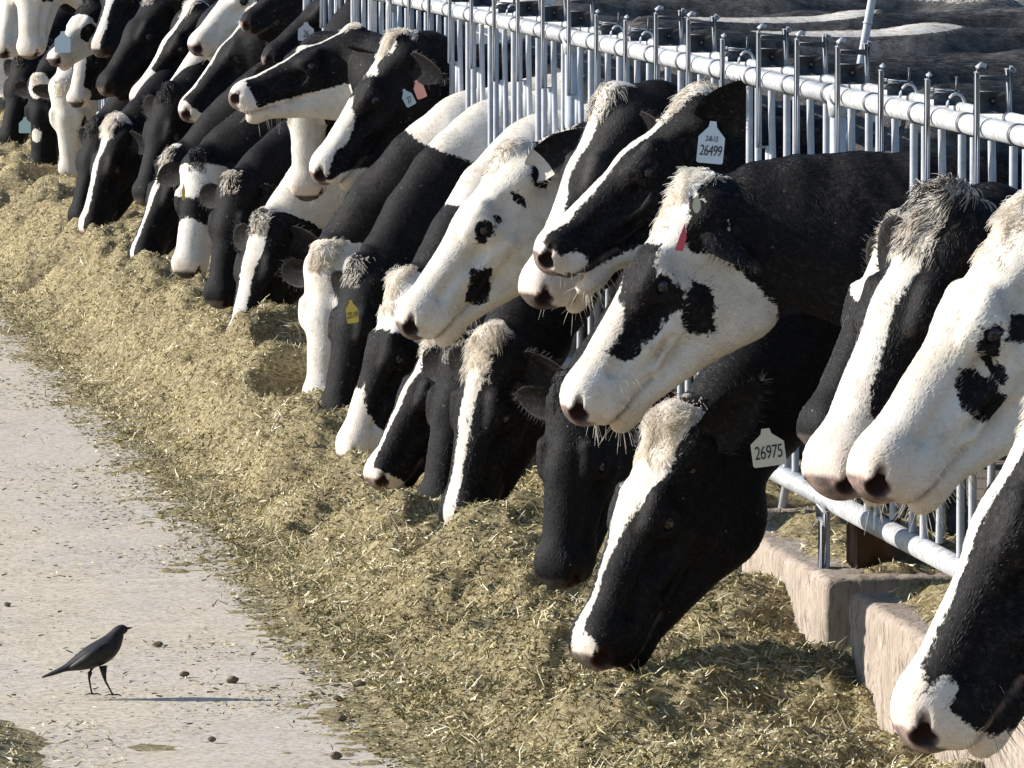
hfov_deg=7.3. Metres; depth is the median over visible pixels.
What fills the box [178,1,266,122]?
cow
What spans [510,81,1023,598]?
cow
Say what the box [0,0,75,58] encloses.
cow
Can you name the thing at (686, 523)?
cow
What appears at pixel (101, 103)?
stanchion panel
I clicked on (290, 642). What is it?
road litter
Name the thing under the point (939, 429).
cow
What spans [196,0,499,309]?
cow
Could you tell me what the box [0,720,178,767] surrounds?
scattered feed
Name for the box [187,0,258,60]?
cow
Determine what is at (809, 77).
stanchion panel
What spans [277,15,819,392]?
cow
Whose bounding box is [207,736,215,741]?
clod
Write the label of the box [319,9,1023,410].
cow
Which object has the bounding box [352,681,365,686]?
clod
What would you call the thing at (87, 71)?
cow
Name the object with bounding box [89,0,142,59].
cow
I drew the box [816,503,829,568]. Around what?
rail bracket
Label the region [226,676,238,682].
clod
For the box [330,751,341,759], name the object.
clod
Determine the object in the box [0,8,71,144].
cow
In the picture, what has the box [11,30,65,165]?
cow
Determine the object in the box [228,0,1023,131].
cow
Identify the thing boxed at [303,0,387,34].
stanchion panel
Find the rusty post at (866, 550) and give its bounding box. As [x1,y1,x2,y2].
[846,513,900,568]
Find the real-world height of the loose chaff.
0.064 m
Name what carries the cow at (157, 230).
on the pen ground
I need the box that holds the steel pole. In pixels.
[778,0,875,507]
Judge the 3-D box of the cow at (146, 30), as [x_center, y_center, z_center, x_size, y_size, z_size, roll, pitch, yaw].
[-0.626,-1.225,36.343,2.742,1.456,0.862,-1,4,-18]
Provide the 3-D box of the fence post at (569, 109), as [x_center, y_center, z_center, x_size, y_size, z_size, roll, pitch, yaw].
[0.172,-0.552,23.285,0.052,0.961,0.060,-1,4,-7]
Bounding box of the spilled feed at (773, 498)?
[671,391,955,625]
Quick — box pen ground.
[0,55,1007,522]
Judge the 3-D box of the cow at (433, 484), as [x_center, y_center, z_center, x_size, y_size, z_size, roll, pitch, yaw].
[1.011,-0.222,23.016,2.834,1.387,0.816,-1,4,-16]
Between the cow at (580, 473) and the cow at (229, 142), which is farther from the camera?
the cow at (229, 142)
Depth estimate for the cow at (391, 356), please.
24.04 m
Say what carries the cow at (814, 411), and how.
on the pen ground
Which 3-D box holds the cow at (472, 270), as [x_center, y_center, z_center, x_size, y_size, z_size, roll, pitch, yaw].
[1.112,-0.165,21.947,2.906,1.428,0.645,-1,4,-7]
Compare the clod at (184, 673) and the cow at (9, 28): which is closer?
the clod at (184, 673)
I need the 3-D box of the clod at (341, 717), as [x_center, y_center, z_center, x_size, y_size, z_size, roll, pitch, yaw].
[-0.396,0.776,18.682,0.026,0.015,0.020,-1,4,-7]
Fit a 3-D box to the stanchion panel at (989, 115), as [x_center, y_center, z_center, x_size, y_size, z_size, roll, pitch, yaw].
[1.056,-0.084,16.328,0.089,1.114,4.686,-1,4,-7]
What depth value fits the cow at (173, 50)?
34.36 m
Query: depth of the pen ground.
25.32 m
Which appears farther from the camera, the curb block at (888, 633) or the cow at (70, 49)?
the cow at (70, 49)
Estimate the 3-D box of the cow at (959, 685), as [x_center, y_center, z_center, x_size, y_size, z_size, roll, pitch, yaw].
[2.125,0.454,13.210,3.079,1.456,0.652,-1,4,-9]
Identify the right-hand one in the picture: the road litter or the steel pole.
the steel pole
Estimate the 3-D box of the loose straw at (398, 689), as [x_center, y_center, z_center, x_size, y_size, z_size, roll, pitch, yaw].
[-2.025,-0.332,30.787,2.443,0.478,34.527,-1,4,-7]
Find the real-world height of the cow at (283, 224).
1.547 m
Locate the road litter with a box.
[0,294,460,767]
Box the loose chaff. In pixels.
[0,719,126,767]
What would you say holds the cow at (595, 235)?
on the pen ground
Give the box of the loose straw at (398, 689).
[0,111,982,767]
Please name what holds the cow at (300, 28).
on the pen ground
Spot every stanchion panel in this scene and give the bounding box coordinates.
[96,97,109,113]
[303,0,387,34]
[388,0,580,367]
[563,0,850,510]
[826,38,1023,576]
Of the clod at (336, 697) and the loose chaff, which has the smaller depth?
the loose chaff
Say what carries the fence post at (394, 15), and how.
attached to the stanchion panel at (372, 14)
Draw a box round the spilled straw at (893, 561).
[766,462,955,649]
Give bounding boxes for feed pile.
[0,97,984,767]
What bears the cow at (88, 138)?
on the pen ground
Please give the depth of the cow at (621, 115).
21.16 m
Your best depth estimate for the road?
20.78 m
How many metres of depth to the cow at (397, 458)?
23.13 m
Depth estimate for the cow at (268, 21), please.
30.99 m
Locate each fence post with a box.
[386,0,399,28]
[561,28,578,356]
[825,84,847,152]
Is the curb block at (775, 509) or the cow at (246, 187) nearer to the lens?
the curb block at (775, 509)
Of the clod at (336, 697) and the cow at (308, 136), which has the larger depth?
the cow at (308, 136)
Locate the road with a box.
[0,283,422,767]
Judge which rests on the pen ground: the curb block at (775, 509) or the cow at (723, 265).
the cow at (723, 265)
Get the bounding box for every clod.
[152,641,162,646]
[179,671,189,676]
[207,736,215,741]
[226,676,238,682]
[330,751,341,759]
[333,695,342,701]
[336,715,347,720]
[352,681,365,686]
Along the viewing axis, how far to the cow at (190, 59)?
33.22 m
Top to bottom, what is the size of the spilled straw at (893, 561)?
0.249 m
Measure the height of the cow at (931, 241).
1.457 m
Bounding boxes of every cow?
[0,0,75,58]
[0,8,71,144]
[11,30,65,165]
[13,0,85,59]
[32,67,107,176]
[46,0,101,72]
[66,54,109,107]
[67,65,149,220]
[77,67,176,234]
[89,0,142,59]
[96,0,187,100]
[127,61,262,258]
[129,0,216,100]
[132,62,209,205]
[154,110,283,278]
[170,0,218,80]
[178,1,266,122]
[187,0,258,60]
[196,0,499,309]
[224,0,555,330]
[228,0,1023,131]
[240,0,311,44]
[248,4,550,203]
[261,0,435,63]
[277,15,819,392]
[309,6,1023,339]
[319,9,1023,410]
[325,0,477,43]
[335,22,1023,458]
[363,52,988,490]
[395,70,834,451]
[416,314,485,500]
[438,47,1023,523]
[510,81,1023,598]
[518,60,1023,507]
[533,71,923,518]
[559,150,1021,450]
[568,308,841,671]
[796,207,907,444]
[801,167,1019,533]
[846,189,1023,539]
[890,396,1023,767]
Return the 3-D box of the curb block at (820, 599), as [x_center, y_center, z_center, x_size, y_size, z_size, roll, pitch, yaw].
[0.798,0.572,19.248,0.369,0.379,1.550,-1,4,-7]
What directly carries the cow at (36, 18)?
on the pen ground
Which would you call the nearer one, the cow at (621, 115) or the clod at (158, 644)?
the clod at (158, 644)
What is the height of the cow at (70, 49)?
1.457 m
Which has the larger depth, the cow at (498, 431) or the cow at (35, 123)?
the cow at (35, 123)
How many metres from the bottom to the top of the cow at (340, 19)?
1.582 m
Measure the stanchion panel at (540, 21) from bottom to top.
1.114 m
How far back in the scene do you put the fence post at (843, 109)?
18.61 m
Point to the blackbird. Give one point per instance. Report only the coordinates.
(100, 651)
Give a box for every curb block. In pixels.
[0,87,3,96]
[738,521,950,649]
[768,506,815,518]
[849,592,1023,767]
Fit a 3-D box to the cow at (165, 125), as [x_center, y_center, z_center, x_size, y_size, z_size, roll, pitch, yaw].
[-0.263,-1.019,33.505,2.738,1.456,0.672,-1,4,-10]
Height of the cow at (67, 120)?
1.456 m
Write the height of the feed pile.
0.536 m
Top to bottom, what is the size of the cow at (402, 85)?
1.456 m
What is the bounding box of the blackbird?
[42,625,132,695]

